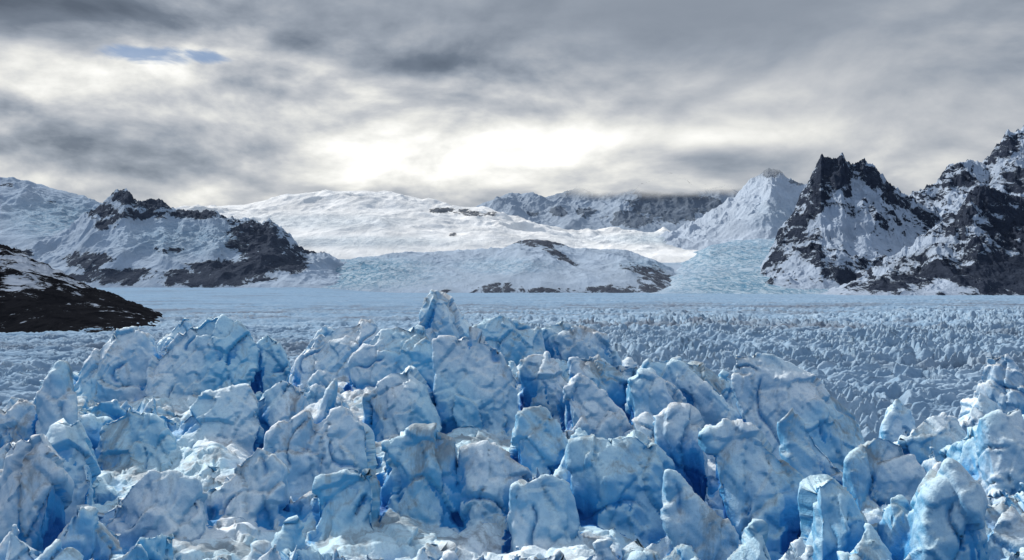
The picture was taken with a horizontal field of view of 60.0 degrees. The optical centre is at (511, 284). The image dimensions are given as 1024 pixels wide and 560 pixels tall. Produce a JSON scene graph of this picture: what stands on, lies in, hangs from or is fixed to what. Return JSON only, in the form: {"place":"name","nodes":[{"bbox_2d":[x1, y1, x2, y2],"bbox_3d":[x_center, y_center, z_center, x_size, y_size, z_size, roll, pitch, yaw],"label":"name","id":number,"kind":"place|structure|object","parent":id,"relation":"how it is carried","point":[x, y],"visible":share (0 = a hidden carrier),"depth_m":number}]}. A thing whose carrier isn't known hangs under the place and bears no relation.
{"place":"outdoors","nodes":[
{"label":"outdoors","id":0,"kind":"place"},
{"bbox_2d":[0,177,100,248],"bbox_3d":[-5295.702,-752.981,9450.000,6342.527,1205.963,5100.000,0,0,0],"label":"snowy hill","id":1,"kind":"structure","parent":0,"point":[30,212],"depth_m":8871.81},
{"bbox_2d":[0,244,162,332],"bbox_3d":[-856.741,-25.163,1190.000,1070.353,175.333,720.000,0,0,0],"label":"dark hill","id":2,"kind":"structure","parent":0,"point":[37,296],"depth_m":1014.25},
{"bbox_2d":[13,188,348,287],"bbox_3d":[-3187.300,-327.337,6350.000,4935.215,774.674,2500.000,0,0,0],"label":"rocky snow mountain","id":3,"kind":"structure","parent":0,"point":[117,238],"depth_m":5792.75},
{"bbox_2d":[175,189,698,262],"bbox_3d":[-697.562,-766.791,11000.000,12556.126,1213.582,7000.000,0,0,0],"label":"snow dome","id":4,"kind":"structure","parent":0,"point":[345,224],"depth_m":9625.79},
{"bbox_2d":[322,239,676,292],"bbox_3d":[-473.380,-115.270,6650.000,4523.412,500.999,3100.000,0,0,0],"label":"snow ridge","id":5,"kind":"structure","parent":0,"point":[534,266],"depth_m":5789.33},
{"bbox_2d":[0,287,1023,442],"bbox_3d":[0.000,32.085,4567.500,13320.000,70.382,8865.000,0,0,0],"label":"glacier plain","id":6,"kind":"structure","parent":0,"point":[867,360],"depth_m":855.66},
{"bbox_2d":[0,289,1023,559],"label":"ice seracs","id":7,"kind":"object","parent":6,"relation":"on","point":[442,429],"visible":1,"depth_m":85.80},
{"bbox_2d":[0,0,1023,207],"label":"sky","id":8,"kind":"structure","parent":0,"point":[462,103]},
{"bbox_2d":[476,191,737,231],"bbox_3d":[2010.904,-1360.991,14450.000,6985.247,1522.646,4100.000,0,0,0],"label":"mountain range","id":9,"kind":"object","parent":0,"point":[568,210],"depth_m":13586.36},
{"bbox_2d":[663,262,681,273],"bbox_3d":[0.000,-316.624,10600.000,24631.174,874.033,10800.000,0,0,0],"label":"snowfield","id":10,"kind":"structure","parent":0,"point":[676,266],"depth_m":7307.92},
{"bbox_2d":[655,171,806,249],"bbox_3d":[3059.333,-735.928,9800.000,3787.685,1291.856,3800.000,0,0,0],"label":"snow pyramid mountain","id":11,"kind":"structure","parent":0,"point":[762,205],"depth_m":9512.81},
{"bbox_2d":[653,238,829,293],"bbox_3d":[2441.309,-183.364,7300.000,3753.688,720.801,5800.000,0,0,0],"label":"icefall","id":12,"kind":"object","parent":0,"point":[731,267],"visible":0.4,"depth_m":5730.43},
{"bbox_2d":[760,152,942,289],"bbox_3d":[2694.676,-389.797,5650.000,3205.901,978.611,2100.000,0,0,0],"label":"rocky peak","id":13,"kind":"structure","parent":0,"point":[846,222],"depth_m":5402.48},
{"bbox_2d":[821,185,1023,295],"bbox_3d":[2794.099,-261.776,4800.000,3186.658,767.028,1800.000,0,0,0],"label":"rocky spur","id":14,"kind":"structure","parent":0,"point":[973,244],"depth_m":4402.10},
{"bbox_2d":[908,125,1023,217],"bbox_3d":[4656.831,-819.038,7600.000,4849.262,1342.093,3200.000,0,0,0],"label":"rocky mountain","id":15,"kind":"structure","parent":0,"point":[1001,167],"depth_m":7703.54}
]}

